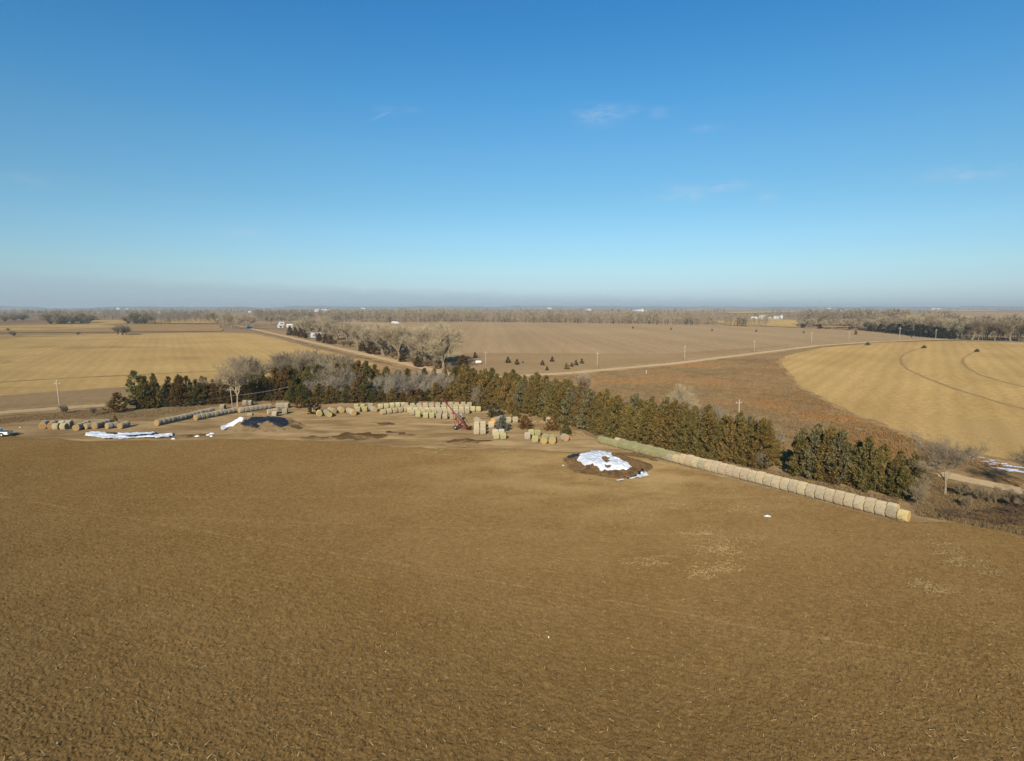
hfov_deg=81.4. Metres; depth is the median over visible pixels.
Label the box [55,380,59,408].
utility pole
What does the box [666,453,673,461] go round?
round bale
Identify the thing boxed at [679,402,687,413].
cedar tree
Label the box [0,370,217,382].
weedy bank
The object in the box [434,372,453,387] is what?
bare bush
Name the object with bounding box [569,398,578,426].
cedar tree
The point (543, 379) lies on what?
cedar tree
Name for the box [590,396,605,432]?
cedar tree
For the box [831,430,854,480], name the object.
cedar tree
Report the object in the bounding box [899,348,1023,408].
wheel rut
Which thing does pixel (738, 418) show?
cedar tree
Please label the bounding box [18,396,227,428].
power line
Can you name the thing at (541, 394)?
cedar tree
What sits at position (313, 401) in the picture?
cedar bush
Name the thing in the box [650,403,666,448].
cedar tree
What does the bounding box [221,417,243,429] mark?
plastic flap
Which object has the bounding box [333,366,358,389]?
bare bush
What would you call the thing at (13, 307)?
hills
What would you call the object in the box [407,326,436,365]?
cottonwood tree
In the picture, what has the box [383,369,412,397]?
bare bush
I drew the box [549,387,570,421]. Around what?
cedar tree
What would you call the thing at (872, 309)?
tree lines
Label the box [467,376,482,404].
cedar tree
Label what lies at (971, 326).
creek tree
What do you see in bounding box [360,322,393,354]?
cottonwood tree
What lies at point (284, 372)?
cedar tree
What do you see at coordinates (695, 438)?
cedar tree
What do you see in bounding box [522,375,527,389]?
cedar tree
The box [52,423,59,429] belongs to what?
round bale
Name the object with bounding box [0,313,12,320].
distant tree
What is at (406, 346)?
cottonwood tree
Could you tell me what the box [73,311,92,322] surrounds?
distant tree
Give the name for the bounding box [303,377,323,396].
bare bush
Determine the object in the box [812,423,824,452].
cedar tree
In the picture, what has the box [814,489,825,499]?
round bale
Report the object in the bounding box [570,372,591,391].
bare tree
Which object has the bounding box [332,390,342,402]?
cedar tree
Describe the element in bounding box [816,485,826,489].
round bale
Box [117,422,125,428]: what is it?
round bale
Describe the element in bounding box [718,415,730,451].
cedar tree
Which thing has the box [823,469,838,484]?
cedar bush
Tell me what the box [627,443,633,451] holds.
round bale
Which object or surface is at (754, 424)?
cedar tree
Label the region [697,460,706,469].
round bale
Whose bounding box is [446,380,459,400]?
cedar tree
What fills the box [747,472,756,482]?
round bale
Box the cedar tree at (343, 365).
[341,362,346,371]
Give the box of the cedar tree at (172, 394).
[166,383,181,406]
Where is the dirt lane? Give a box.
[933,471,1023,493]
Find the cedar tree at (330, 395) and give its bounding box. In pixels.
[321,385,336,402]
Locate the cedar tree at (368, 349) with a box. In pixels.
[364,342,372,353]
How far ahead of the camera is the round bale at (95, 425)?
146.99 m
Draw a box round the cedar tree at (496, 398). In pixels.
[493,377,506,408]
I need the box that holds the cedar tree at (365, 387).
[357,377,374,402]
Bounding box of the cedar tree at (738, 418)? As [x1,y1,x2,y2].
[729,416,747,451]
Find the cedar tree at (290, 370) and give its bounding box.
[283,365,297,386]
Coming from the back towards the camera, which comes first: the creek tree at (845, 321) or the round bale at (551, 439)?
the creek tree at (845, 321)
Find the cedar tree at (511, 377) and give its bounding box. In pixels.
[504,373,514,390]
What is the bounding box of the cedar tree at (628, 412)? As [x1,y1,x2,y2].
[618,404,636,439]
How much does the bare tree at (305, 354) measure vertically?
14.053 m
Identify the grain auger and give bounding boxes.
[440,398,471,429]
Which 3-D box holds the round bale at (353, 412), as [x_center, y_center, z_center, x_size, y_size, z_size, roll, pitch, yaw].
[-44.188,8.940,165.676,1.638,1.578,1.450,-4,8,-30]
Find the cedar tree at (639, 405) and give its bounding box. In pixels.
[633,398,643,438]
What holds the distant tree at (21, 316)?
on the ground at (263, 325)
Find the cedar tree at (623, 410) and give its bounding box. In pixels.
[614,403,632,438]
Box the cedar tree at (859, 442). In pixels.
[845,439,868,480]
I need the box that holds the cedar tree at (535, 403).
[528,387,540,416]
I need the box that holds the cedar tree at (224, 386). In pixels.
[216,384,230,403]
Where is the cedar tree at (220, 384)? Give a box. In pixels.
[217,378,224,398]
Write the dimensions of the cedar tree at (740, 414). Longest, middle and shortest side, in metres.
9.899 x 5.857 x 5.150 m
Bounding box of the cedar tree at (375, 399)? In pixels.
[366,391,378,402]
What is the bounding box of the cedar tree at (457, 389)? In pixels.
[450,370,468,403]
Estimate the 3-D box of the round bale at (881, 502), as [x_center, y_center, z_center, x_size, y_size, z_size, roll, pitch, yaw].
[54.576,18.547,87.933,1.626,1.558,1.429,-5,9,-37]
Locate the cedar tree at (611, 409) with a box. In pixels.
[601,395,622,432]
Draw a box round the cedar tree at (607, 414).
[602,405,616,433]
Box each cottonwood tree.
[201,312,210,323]
[205,311,218,324]
[220,313,229,326]
[223,313,239,328]
[231,314,244,328]
[243,316,256,328]
[275,315,285,321]
[287,316,296,323]
[297,320,307,332]
[298,318,319,334]
[302,320,313,331]
[310,320,322,332]
[317,317,329,321]
[319,318,340,334]
[322,318,339,338]
[334,322,356,344]
[338,321,363,348]
[349,320,373,350]
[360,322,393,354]
[374,322,414,359]
[376,326,393,352]
[386,335,405,349]
[394,325,415,355]
[398,329,423,361]
[399,327,412,355]
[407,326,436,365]
[411,324,433,357]
[415,330,439,359]
[418,333,463,369]
[430,326,464,366]
[431,322,452,349]
[432,321,466,362]
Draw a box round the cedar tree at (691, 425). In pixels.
[680,409,700,454]
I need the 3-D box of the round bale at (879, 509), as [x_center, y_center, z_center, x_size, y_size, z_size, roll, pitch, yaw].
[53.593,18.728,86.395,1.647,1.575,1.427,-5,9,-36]
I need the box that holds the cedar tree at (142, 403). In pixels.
[132,375,153,408]
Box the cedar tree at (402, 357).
[398,352,406,361]
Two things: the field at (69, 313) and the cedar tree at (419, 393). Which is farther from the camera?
the field at (69, 313)
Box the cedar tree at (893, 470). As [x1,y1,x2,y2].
[882,459,904,497]
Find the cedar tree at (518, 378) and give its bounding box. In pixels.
[515,375,526,401]
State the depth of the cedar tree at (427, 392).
190.09 m
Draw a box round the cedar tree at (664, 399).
[656,396,672,447]
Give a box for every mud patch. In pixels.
[176,433,207,437]
[300,435,327,439]
[331,432,387,439]
[377,422,393,425]
[386,431,415,435]
[445,438,491,443]
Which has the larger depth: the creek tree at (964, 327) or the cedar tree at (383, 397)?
the creek tree at (964, 327)
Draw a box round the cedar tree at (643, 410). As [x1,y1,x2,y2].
[632,400,652,444]
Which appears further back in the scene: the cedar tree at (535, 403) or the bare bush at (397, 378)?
the bare bush at (397, 378)
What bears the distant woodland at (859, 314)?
on the ground at (263, 325)
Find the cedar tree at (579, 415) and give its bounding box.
[572,392,585,424]
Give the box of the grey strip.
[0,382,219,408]
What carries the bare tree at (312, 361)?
on the grassland
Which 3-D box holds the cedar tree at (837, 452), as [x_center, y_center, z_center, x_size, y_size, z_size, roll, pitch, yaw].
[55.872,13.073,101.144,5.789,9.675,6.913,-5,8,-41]
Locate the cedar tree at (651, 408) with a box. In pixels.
[638,402,658,446]
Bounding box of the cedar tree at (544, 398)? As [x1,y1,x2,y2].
[538,381,562,415]
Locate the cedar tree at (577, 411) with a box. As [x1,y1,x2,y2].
[574,396,586,428]
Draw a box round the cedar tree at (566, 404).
[558,387,574,425]
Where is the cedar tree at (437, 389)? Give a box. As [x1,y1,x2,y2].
[427,382,446,401]
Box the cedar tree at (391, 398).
[385,388,397,402]
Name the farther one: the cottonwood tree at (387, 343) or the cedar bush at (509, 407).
the cottonwood tree at (387, 343)
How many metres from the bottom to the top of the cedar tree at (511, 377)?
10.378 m
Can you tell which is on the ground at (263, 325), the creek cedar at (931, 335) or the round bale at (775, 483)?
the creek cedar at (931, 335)
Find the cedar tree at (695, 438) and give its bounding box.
[691,418,709,455]
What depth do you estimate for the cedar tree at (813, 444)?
103.46 m
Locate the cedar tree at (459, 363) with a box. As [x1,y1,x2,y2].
[454,354,471,369]
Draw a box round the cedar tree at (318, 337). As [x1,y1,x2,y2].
[315,333,321,340]
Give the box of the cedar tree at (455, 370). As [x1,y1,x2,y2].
[450,366,458,380]
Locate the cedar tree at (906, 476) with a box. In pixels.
[889,465,917,499]
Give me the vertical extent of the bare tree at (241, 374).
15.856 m
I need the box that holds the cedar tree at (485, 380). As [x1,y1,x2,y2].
[473,369,494,406]
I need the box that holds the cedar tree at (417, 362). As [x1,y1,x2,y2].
[413,355,421,366]
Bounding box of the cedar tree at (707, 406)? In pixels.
[692,404,716,448]
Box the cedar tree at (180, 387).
[173,376,189,406]
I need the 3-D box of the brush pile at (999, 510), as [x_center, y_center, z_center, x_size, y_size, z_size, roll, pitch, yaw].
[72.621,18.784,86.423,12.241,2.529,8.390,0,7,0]
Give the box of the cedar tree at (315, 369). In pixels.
[307,364,323,397]
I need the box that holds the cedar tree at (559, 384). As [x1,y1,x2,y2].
[556,381,565,389]
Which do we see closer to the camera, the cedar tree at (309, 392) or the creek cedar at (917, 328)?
the cedar tree at (309, 392)
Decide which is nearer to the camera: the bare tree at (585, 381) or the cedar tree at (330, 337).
the bare tree at (585, 381)
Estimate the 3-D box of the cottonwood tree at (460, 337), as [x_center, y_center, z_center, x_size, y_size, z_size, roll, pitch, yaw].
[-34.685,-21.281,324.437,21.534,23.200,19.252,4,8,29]
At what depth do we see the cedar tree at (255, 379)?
196.94 m
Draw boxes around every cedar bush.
[102,392,128,412]
[292,396,306,407]
[306,399,322,413]
[406,396,415,404]
[434,395,446,403]
[477,399,487,410]
[486,401,501,416]
[495,416,511,430]
[505,400,517,413]
[511,409,521,416]
[518,415,533,429]
[543,416,560,430]
[560,421,571,434]
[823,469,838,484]
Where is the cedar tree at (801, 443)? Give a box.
[785,434,815,475]
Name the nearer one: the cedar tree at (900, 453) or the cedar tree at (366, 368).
the cedar tree at (900, 453)
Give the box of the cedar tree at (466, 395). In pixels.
[458,372,473,403]
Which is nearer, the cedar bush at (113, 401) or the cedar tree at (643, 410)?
the cedar tree at (643, 410)
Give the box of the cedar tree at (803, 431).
[787,427,809,465]
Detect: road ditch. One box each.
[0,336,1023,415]
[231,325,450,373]
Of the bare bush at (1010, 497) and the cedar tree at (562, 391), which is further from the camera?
the cedar tree at (562, 391)
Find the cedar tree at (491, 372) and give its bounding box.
[488,367,496,383]
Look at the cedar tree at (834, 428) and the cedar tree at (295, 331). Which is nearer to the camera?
the cedar tree at (834, 428)
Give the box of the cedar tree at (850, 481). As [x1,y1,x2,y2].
[843,457,864,487]
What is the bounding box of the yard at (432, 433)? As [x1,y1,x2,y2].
[0,401,733,477]
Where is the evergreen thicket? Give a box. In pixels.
[57,313,940,333]
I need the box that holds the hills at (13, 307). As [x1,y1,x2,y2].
[0,306,51,308]
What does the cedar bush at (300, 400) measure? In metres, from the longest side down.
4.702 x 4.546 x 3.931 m
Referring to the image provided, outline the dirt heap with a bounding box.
[290,424,302,429]
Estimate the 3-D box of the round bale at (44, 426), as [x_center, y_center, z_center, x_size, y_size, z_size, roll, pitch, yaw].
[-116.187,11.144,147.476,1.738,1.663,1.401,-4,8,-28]
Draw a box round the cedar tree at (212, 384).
[206,379,219,400]
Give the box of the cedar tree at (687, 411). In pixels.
[681,408,690,442]
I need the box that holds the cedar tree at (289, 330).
[286,326,294,334]
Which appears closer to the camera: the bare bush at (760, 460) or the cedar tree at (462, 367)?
the bare bush at (760, 460)
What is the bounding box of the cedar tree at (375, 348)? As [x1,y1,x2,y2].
[372,343,380,354]
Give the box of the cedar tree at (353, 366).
[349,362,359,375]
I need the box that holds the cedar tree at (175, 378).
[170,374,184,398]
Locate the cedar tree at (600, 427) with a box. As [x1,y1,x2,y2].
[594,407,607,435]
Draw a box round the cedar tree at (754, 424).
[747,420,769,464]
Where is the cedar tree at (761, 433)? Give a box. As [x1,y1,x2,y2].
[740,417,779,469]
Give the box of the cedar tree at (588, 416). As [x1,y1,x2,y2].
[585,400,597,431]
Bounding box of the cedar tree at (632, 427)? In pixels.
[626,414,640,442]
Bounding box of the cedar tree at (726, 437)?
[714,415,743,462]
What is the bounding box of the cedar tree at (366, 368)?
[357,360,376,394]
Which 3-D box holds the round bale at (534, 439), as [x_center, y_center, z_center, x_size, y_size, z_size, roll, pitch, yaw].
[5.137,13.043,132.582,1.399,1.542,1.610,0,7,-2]
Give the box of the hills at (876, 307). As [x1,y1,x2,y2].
[748,306,983,308]
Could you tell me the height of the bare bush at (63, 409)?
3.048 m
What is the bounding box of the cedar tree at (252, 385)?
[243,378,256,400]
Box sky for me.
[0,0,1023,307]
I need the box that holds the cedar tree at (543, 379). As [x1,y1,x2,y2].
[539,375,548,390]
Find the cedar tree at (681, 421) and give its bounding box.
[666,409,693,452]
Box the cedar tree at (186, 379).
[180,376,195,399]
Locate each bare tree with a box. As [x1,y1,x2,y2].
[194,356,263,405]
[220,351,273,380]
[239,356,273,381]
[264,351,292,375]
[271,349,300,368]
[274,361,299,374]
[277,354,316,372]
[294,350,316,364]
[295,348,329,362]
[303,355,324,373]
[313,354,350,372]
[315,350,356,366]
[315,365,345,385]
[339,357,354,371]
[566,387,595,398]
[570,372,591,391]
[664,382,702,409]
[901,426,1001,494]
[1002,445,1023,473]
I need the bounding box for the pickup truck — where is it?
[0,428,12,436]
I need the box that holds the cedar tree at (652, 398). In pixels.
[649,395,658,408]
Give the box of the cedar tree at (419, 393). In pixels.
[413,388,426,401]
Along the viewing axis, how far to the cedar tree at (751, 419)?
117.73 m
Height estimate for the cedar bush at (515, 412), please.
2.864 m
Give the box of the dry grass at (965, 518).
[0,403,1023,535]
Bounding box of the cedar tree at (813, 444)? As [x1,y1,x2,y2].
[797,426,828,479]
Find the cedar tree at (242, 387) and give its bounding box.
[236,383,248,401]
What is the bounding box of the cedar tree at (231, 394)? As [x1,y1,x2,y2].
[224,376,239,402]
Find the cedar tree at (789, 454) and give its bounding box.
[787,433,799,460]
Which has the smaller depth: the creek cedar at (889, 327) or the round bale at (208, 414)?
the round bale at (208, 414)
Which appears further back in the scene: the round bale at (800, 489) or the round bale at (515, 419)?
the round bale at (515, 419)
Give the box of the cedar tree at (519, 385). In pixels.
[511,381,529,412]
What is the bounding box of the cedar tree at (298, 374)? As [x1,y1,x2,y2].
[296,370,305,393]
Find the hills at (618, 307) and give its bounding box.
[494,306,758,307]
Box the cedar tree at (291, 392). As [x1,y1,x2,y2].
[285,381,302,403]
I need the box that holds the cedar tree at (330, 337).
[327,335,334,343]
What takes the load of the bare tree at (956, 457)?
on the grassland
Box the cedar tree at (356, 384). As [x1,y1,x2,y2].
[347,378,366,402]
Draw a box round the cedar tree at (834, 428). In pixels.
[820,425,841,474]
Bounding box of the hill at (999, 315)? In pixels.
[949,312,1023,320]
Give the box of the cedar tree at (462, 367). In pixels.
[456,363,468,380]
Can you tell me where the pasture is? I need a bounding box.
[566,355,1023,487]
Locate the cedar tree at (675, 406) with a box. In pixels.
[662,400,685,449]
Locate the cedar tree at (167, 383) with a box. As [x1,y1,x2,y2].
[162,376,172,397]
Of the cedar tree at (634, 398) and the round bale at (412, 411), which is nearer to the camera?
the cedar tree at (634, 398)
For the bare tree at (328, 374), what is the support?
on the grassland
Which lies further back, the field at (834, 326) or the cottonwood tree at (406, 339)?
the field at (834, 326)
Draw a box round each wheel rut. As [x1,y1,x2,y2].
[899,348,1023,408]
[961,352,1023,386]
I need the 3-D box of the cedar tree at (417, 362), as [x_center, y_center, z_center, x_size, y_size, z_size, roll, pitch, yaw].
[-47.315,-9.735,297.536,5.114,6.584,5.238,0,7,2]
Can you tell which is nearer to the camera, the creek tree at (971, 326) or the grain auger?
the grain auger
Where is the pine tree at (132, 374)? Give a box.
[123,370,147,407]
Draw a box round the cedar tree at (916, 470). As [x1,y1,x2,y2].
[907,452,927,495]
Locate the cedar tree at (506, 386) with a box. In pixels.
[497,377,514,409]
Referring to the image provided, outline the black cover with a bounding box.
[241,416,288,427]
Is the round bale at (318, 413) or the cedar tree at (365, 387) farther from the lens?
the cedar tree at (365, 387)
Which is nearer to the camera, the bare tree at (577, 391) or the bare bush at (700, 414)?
the bare bush at (700, 414)
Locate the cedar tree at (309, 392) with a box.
[304,389,314,403]
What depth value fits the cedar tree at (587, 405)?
143.66 m
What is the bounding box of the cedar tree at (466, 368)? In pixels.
[462,366,471,380]
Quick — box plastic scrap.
[631,470,648,477]
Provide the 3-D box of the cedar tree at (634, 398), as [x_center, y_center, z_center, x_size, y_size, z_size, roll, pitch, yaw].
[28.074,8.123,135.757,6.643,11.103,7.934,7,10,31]
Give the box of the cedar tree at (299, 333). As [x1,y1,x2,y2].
[296,328,302,336]
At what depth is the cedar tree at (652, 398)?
135.14 m
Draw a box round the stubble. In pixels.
[0,454,1023,760]
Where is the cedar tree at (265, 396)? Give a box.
[262,377,273,400]
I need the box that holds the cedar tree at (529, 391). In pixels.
[522,384,538,412]
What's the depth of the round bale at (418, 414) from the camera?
162.39 m
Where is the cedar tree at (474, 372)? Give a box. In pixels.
[471,370,478,379]
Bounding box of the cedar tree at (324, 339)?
[322,334,327,342]
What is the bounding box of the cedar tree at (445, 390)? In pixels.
[441,388,452,400]
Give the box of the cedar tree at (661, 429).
[649,403,679,448]
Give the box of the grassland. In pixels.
[0,341,1023,536]
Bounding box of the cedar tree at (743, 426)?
[724,416,749,465]
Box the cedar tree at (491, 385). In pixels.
[483,380,495,406]
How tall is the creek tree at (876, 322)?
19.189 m
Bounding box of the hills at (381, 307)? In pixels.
[271,306,507,308]
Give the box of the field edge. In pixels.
[776,356,1023,466]
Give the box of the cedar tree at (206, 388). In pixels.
[195,377,212,404]
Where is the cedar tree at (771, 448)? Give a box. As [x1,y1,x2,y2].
[759,418,786,467]
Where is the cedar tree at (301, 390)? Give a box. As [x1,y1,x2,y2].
[290,383,308,403]
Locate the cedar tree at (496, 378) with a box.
[492,373,498,397]
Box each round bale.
[38,422,46,428]
[47,422,53,428]
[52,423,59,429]
[59,423,68,429]
[64,420,73,426]
[72,424,81,430]
[83,423,91,429]
[91,422,100,428]
[105,422,113,428]
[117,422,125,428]
[154,419,162,425]
[161,418,167,424]
[193,414,200,420]
[200,413,205,419]
[205,412,210,418]
[219,404,225,408]
[238,407,244,412]
[272,411,278,415]
[282,408,287,413]
[284,403,290,407]
[316,410,321,416]
[326,411,331,416]
[330,408,336,413]
[338,407,344,412]
[350,410,356,415]
[362,406,367,411]
[371,406,377,411]
[380,409,385,414]
[383,403,388,408]
[386,408,391,413]
[392,407,397,412]
[410,409,414,414]
[415,411,421,416]
[423,412,428,417]
[429,412,434,417]
[436,413,441,418]
[442,413,447,418]
[459,408,463,413]
[470,406,474,411]
[474,428,479,434]
[476,406,480,411]
[480,427,485,434]
[488,421,493,427]
[490,417,497,423]
[494,432,499,438]
[500,433,505,438]
[513,417,517,422]
[525,432,530,438]
[528,429,533,435]
[532,436,537,442]
[535,430,540,435]
[540,436,547,443]
[548,436,555,443]
[560,433,568,440]
[597,436,603,443]
[602,437,608,444]
[607,438,614,445]
[612,440,618,447]
[617,441,622,448]
[622,442,628,449]
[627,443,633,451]
[632,444,639,452]
[637,445,645,453]
[643,447,651,455]
[648,449,655,456]
[654,450,661,458]
[660,451,667,459]
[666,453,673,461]
[672,454,679,462]
[678,455,686,464]
[684,457,691,466]
[690,459,698,467]
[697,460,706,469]
[704,462,712,471]
[710,464,719,472]
[717,465,726,474]
[725,467,733,476]
[732,469,741,478]
[739,470,748,480]
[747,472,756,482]
[755,474,765,484]
[763,476,773,486]
[771,479,780,488]
[772,475,782,479]
[779,480,788,490]
[788,482,798,492]
[796,484,806,495]
[798,481,808,485]
[805,486,816,497]
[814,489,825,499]
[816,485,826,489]
[824,491,835,502]
[826,488,835,492]
[833,493,844,504]
[835,490,846,494]
[843,495,854,507]
[845,492,855,496]
[853,498,865,510]
[863,501,876,512]
[865,497,876,501]
[874,503,886,515]
[875,500,887,504]
[885,506,898,518]
[887,502,899,508]
[896,509,910,521]
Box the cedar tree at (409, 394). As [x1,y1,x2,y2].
[405,390,414,401]
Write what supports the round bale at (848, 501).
on the grassland
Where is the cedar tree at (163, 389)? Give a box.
[155,386,173,406]
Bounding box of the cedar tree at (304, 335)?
[301,330,307,338]
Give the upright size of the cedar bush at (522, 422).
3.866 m
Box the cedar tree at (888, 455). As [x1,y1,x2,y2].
[882,446,895,476]
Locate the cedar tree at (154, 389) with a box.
[145,377,164,408]
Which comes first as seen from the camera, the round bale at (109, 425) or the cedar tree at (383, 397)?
the round bale at (109, 425)
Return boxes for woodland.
[0,308,1023,340]
[320,308,770,325]
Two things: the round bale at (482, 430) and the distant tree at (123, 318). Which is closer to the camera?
the round bale at (482, 430)
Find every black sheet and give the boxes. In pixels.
[126,433,158,436]
[568,453,579,457]
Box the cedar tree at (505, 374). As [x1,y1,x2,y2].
[497,372,511,386]
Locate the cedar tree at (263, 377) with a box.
[255,371,265,389]
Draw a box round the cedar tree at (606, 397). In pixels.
[597,388,612,421]
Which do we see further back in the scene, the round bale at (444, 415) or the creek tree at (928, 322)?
the creek tree at (928, 322)
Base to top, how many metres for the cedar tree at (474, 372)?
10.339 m
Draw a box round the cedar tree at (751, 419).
[746,415,755,427]
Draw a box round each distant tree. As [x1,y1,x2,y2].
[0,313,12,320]
[10,313,19,320]
[15,312,30,319]
[35,312,56,323]
[46,311,67,323]
[49,311,74,323]
[61,312,78,322]
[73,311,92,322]
[84,313,99,320]
[119,314,131,322]
[125,311,148,323]
[126,311,151,323]
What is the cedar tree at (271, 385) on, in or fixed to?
on the grassland
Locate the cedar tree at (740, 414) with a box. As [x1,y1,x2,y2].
[735,411,744,421]
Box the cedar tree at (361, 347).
[358,340,365,350]
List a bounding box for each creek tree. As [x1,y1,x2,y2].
[821,320,828,326]
[827,319,838,328]
[841,319,849,328]
[849,317,857,329]
[863,317,874,326]
[871,317,881,325]
[878,316,893,327]
[891,315,902,325]
[896,314,917,329]
[906,314,924,334]
[918,312,937,329]
[922,314,951,333]
[931,317,951,335]
[934,318,959,327]
[940,319,959,331]
[955,320,971,338]
[966,319,987,339]
[969,319,984,339]
[982,321,995,339]
[990,321,1006,340]
[994,321,1023,340]
[1008,319,1023,340]
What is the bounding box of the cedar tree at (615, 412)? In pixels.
[604,395,623,438]
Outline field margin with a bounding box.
[463,345,784,374]
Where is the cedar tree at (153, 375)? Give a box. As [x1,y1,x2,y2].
[148,373,160,396]
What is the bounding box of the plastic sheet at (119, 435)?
[85,431,172,438]
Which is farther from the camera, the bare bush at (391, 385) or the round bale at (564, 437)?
the bare bush at (391, 385)
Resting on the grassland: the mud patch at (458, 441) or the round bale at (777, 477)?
the round bale at (777, 477)
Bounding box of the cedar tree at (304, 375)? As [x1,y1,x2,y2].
[300,369,313,396]
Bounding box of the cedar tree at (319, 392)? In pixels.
[308,383,327,403]
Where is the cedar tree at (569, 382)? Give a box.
[561,379,572,403]
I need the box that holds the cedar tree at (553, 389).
[541,384,562,420]
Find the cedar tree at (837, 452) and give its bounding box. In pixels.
[825,430,855,485]
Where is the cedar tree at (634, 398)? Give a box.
[627,393,638,437]
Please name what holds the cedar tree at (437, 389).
on the yard at (432, 433)
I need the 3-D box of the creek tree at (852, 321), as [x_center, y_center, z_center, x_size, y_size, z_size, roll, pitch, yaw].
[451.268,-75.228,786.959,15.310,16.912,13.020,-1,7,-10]
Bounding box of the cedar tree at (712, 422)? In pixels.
[694,409,723,458]
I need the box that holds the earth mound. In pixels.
[226,415,305,431]
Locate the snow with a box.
[970,456,1023,472]
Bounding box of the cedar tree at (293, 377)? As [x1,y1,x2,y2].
[288,374,297,396]
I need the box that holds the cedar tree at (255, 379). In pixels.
[247,371,256,388]
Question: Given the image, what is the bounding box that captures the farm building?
[310,332,321,337]
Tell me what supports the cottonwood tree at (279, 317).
on the ground at (263, 325)
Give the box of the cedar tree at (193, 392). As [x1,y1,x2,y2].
[187,379,205,405]
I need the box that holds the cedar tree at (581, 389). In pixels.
[572,385,586,409]
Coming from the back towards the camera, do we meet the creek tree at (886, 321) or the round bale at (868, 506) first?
the creek tree at (886, 321)
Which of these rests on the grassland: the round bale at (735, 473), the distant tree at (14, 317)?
the round bale at (735, 473)
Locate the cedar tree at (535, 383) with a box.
[527,372,542,402]
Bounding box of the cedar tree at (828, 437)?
[803,427,843,482]
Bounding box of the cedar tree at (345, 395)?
[338,384,354,402]
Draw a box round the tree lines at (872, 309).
[5,307,1017,313]
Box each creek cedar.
[883,325,894,332]
[892,324,903,333]
[900,324,913,334]
[910,325,921,335]
[918,325,930,336]
[928,326,939,337]
[936,327,949,338]
[946,330,957,338]
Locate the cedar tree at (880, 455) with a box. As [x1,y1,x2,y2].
[864,447,888,493]
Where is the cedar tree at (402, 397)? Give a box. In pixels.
[398,391,407,401]
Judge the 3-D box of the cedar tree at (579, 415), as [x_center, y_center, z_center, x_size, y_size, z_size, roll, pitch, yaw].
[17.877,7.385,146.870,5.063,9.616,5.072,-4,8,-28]
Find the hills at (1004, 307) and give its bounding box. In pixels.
[958,306,1023,308]
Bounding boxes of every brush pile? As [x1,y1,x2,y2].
[937,503,992,520]
[968,502,1023,519]
[980,512,1023,528]
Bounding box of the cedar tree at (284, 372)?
[275,367,293,400]
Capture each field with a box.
[0,324,117,329]
[0,324,222,332]
[0,332,394,394]
[0,435,1023,760]
[31,312,100,314]
[89,320,126,323]
[143,319,218,322]
[227,310,276,311]
[343,321,947,374]
[593,311,669,313]
[669,309,742,310]
[715,318,797,326]
[727,311,793,312]
[780,341,1023,460]
[812,322,863,327]
[928,310,1004,310]
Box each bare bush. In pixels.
[56,404,66,413]
[88,407,98,414]
[110,325,120,334]
[116,325,132,334]
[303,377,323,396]
[310,360,337,383]
[316,382,336,393]
[318,374,346,394]
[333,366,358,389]
[368,377,383,392]
[372,372,392,396]
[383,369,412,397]
[384,378,398,394]
[397,377,419,393]
[408,369,429,397]
[418,381,433,393]
[421,359,432,364]
[423,368,448,385]
[429,376,445,396]
[433,358,447,367]
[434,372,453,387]
[471,386,487,402]
[697,403,726,419]
[703,408,745,422]
[754,452,770,468]
[775,427,788,448]
[903,482,929,505]
[909,472,930,489]
[952,479,971,497]
[961,494,973,506]
[970,483,988,501]
[985,483,1004,502]
[998,487,1020,505]
[1010,489,1023,504]
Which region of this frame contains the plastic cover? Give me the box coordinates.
[577,450,631,470]
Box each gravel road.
[0,337,1015,413]
[235,325,449,374]
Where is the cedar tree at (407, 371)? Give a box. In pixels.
[402,368,411,378]
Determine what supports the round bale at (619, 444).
on the yard at (432, 433)
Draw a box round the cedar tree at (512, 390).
[506,380,521,411]
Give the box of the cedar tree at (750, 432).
[738,427,760,465]
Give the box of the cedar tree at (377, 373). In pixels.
[374,372,383,394]
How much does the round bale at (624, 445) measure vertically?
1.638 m
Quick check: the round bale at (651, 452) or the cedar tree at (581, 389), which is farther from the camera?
the cedar tree at (581, 389)
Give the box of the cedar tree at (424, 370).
[419,368,427,384]
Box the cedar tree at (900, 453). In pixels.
[891,449,911,488]
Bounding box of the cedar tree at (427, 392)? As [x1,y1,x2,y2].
[422,389,430,401]
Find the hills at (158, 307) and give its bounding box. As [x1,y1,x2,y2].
[75,306,270,308]
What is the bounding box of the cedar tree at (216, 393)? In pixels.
[206,386,221,403]
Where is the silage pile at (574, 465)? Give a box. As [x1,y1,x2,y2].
[562,452,656,479]
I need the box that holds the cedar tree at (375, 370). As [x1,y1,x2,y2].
[371,364,381,389]
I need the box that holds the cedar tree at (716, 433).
[708,423,729,460]
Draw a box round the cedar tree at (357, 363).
[348,360,364,394]
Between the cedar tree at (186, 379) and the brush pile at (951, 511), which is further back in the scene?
the cedar tree at (186, 379)
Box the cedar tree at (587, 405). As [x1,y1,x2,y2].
[573,390,597,429]
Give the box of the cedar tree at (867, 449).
[852,436,886,492]
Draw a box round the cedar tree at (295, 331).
[292,327,297,335]
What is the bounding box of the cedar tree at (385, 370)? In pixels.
[378,367,391,394]
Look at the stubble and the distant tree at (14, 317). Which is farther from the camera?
the distant tree at (14, 317)
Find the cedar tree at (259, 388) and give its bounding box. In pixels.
[255,379,266,400]
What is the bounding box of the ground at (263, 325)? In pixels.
[0,308,1023,364]
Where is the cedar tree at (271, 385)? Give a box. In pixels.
[264,367,287,401]
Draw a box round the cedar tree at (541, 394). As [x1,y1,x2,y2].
[536,379,548,416]
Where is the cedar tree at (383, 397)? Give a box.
[376,390,388,401]

